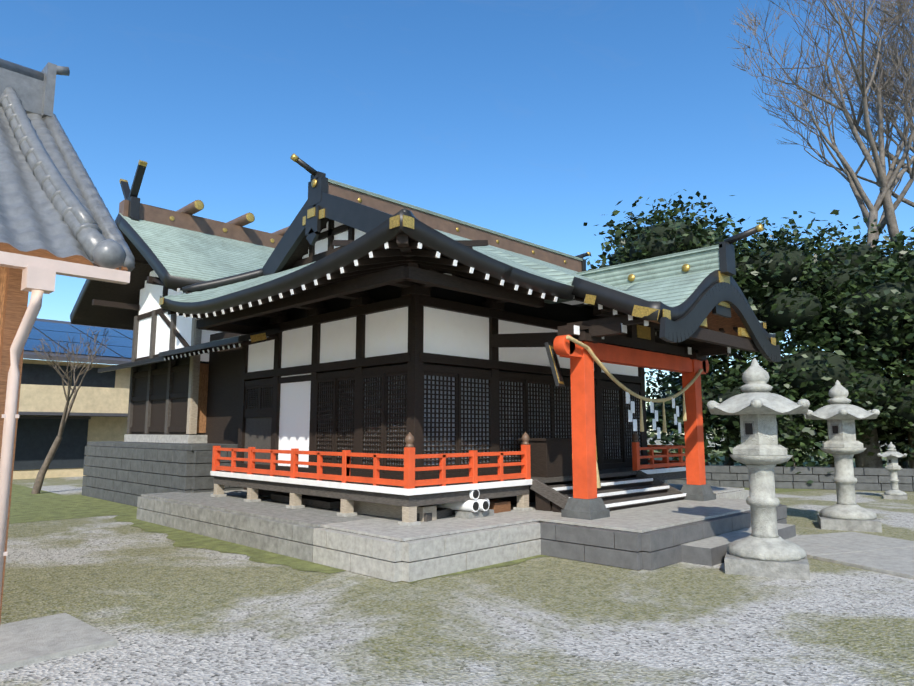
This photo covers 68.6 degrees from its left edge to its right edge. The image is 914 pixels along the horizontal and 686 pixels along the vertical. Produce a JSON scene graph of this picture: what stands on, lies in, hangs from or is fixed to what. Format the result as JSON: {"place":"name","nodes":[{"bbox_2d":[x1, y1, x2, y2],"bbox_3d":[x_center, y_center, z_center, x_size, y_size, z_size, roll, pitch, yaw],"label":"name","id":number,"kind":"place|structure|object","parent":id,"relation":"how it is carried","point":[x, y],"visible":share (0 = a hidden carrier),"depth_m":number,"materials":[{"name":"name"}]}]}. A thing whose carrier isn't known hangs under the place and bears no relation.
{"place":"outdoors","nodes":[
{"label":"outdoors","id":0,"kind":"place"},
{"bbox_2d":[13,318,132,478],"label":"neighbour house","id":1,"kind":"structure","parent":0,"point":[99,411],"depth_m":23.38,"materials":[{"name":"beige paint"}]},
{"bbox_2d":[0,434,913,685],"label":"ground","id":2,"kind":"structure","parent":0,"point":[166,605],"depth_m":5.81,"materials":[{"name":"grey gravel"}]},
{"bbox_2d":[0,251,129,670],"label":"shrine office","id":3,"kind":"structure","parent":2,"relation":"on","point":[35,640],"depth_m":5.43,"materials":[{"name":"paint"}]},
{"bbox_2d":[0,58,134,271],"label":"tiled roof","id":4,"kind":"structure","parent":3,"relation":"on","point":[53,205],"depth_m":6.59,"materials":[{"name":"grey tile"}]},
{"bbox_2d":[31,326,108,493],"bbox_3d":[-9.890,1.575,17.036,1.934,4.525,2.880,1,-8,-6],"label":"bare plum tree","id":5,"kind":"object","parent":2,"relation":"on","point":[38,484],"visible":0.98,"depth_m":17.13,"materials":[{"name":"brown plant"}]},
{"bbox_2d":[82,160,288,506],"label":"rear shrine building","id":6,"kind":"structure","parent":2,"relation":"on","point":[184,400],"depth_m":14.95,"materials":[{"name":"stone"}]},
{"bbox_2d":[70,213,274,329],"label":"roof","id":7,"kind":"structure","parent":6,"relation":"on","point":[175,257],"depth_m":15.56,"materials":[{"name":"green metal"}]},
{"bbox_2d":[136,484,795,581],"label":"stone platform","id":8,"kind":"structure","parent":2,"relation":"on","point":[656,536],"depth_m":8.32,"materials":[{"name":"stone"}]},
{"bbox_2d":[210,265,686,525],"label":"shrine building","id":9,"kind":"structure","parent":8,"relation":"on","point":[409,403],"depth_m":10.37,"materials":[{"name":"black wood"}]},
{"bbox_2d":[262,217,633,326],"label":"roof","id":10,"kind":"structure","parent":9,"relation":"on","point":[540,276],"depth_m":9.51,"materials":[{"name":"green metal"}]},
{"bbox_2d":[160,210,765,345],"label":"roof eaves","id":11,"kind":"object","parent":9,"relation":"on","point":[266,286],"visible":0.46,"depth_m":8.10,"materials":[{"name":"black wood"}]},
{"bbox_2d":[159,153,781,361],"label":"shrine roof","id":12,"kind":"structure","parent":9,"relation":"on","point":[351,213],"depth_m":9.84,"materials":[{"name":"black wood"}]},
{"bbox_2d":[492,295,737,519],"bbox_3d":[2.626,1.012,10.524,2.946,3.018,4.370,-7,-11,44],"label":"porch frame","id":13,"kind":"object","parent":8,"relation":"on","point":[583,346],"visible":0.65,"depth_m":9.65,"materials":[{"name":"orange wood"}]},
{"bbox_2d":[571,270,775,341],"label":"porch roof","id":14,"kind":"structure","parent":13,"relation":"on","point":[678,296],"depth_m":9.05,"materials":[{"name":"green metal"}]},
{"bbox_2d":[647,414,745,465],"bbox_3d":[6.675,3.301,20.480,3.450,2.674,3.766,-7,-11,44],"label":"shrub","id":15,"kind":"object","parent":2,"relation":"on","point":[679,441],"visible":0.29,"depth_m":20.45,"materials":[{"name":"green plant"}]},
{"bbox_2d":[583,189,823,464],"bbox_3d":[8.074,-0.671,22.508,8.290,10.376,7.863,-3,-8,22],"label":"camphor tree","id":16,"kind":"object","parent":2,"relation":"on","point":[666,235],"visible":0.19,"depth_m":21.33,"materials":[{"name":"green plant"}]},
{"bbox_2d":[645,234,806,465],"bbox_3d":[11.639,0.258,29.372,9.807,10.391,7.720,3,-8,-22],"label":"camphor tree","id":17,"kind":"object","parent":2,"relation":"on","point":[664,395],"visible":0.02,"depth_m":28.76,"materials":[{"name":"green plant"}]},
{"bbox_2d":[707,358,809,580],"bbox_3d":[3.553,1.393,7.836,1.222,2.440,1.172,-7,-11,44],"label":"stone lantern","id":18,"kind":"object","parent":2,"relation":"on","point":[764,549],"visible":1,"depth_m":7.63,"materials":[{"name":"stone"}]},
{"bbox_2d":[670,209,907,465],"bbox_3d":[10.704,0.435,23.356,8.687,8.572,10.217,-7,-11,44],"label":"camphor tree","id":19,"kind":"object","parent":2,"relation":"on","point":[778,306],"visible":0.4,"depth_m":20.55,"materials":[{"name":"green plant"}]},
{"bbox_2d":[668,465,913,490],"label":"stone wall","id":20,"kind":"structure","parent":2,"relation":"on","point":[869,478],"depth_m":18.39,"materials":[{"name":"grey stone"}]},
{"bbox_2d":[739,419,860,483],"bbox_3d":[9.717,3.235,19.435,2.934,2.176,2.573,-1,-8,5],"label":"shrub","id":21,"kind":"object","parent":2,"relation":"on","point":[797,458],"visible":0.42,"depth_m":19.13,"materials":[{"name":"green plant"}]},
{"bbox_2d":[707,212,913,466],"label":"camphor tree","id":22,"kind":"object","parent":2,"relation":"on","point":[852,260],"visible":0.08,"depth_m":21.77,"materials":[{"name":"green plant"}]},
{"bbox_2d":[728,0,913,368],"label":"bare tree","id":23,"kind":"object","parent":2,"relation":"on","point":[877,165],"visible":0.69,"depth_m":24.12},
{"bbox_2d":[749,0,913,467],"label":"bare tree","id":24,"kind":"object","parent":2,"relation":"on","point":[895,174],"visible":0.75,"depth_m":23.37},
{"bbox_2d":[803,380,881,532],"bbox_3d":[6.465,1.839,11.215,1.222,2.440,1.172,-7,-11,44],"label":"stone lantern","id":25,"kind":"object","parent":2,"relation":"on","point":[843,447],"visible":0.98,"depth_m":11.02,"materials":[{"name":"stone"}]},
{"bbox_2d":[793,223,913,467],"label":"camphor tree","id":26,"kind":"object","parent":2,"relation":"on","point":[889,304],"visible":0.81,"depth_m":20.03,"materials":[{"name":"green plant"}]},
{"bbox_2d":[839,0,913,109],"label":"bare tree","id":27,"kind":"object","parent":2,"relation":"on","point":[878,19],"visible":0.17,"depth_m":27.08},
{"bbox_2d":[871,249,910,467],"bbox_3d":[16.658,0.601,25.483,7.630,8.637,7.527,1,-8,-6],"label":"camphor tree","id":28,"kind":"object","parent":2,"relation":"on","point":[901,459],"depth_m":24.80,"materials":[{"name":"green plant"}]},
{"bbox_2d":[877,442,907,499],"bbox_3d":[10.357,3.015,15.891,0.639,1.330,0.666,-7,-11,44],"label":"stone lantern","id":29,"kind":"object","parent":2,"relation":"on","point":[892,455],"visible":1,"depth_m":15.80,"materials":[{"name":"stone"}]},
{"bbox_2d":[881,432,908,466],"bbox_3d":[17.365,0.217,21.694,8.632,8.642,6.764,-7,-11,44],"label":"camphor tree","id":30,"kind":"object","parent":2,"relation":"on","point":[900,450],"depth_m":23.06,"materials":[{"name":"green plant"}]},
{"bbox_2d":[0,0,913,434],"label":"sky","id":31,"kind":"structure","parent":0,"point":[527,120],"materials":[{"name":"blue"}]},
{"bbox_2d":[786,532,913,578],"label":"stone path","id":32,"kind":"structure","parent":0,"point":[886,555],"depth_m":8.71,"materials":[{"name":"grey stone"}]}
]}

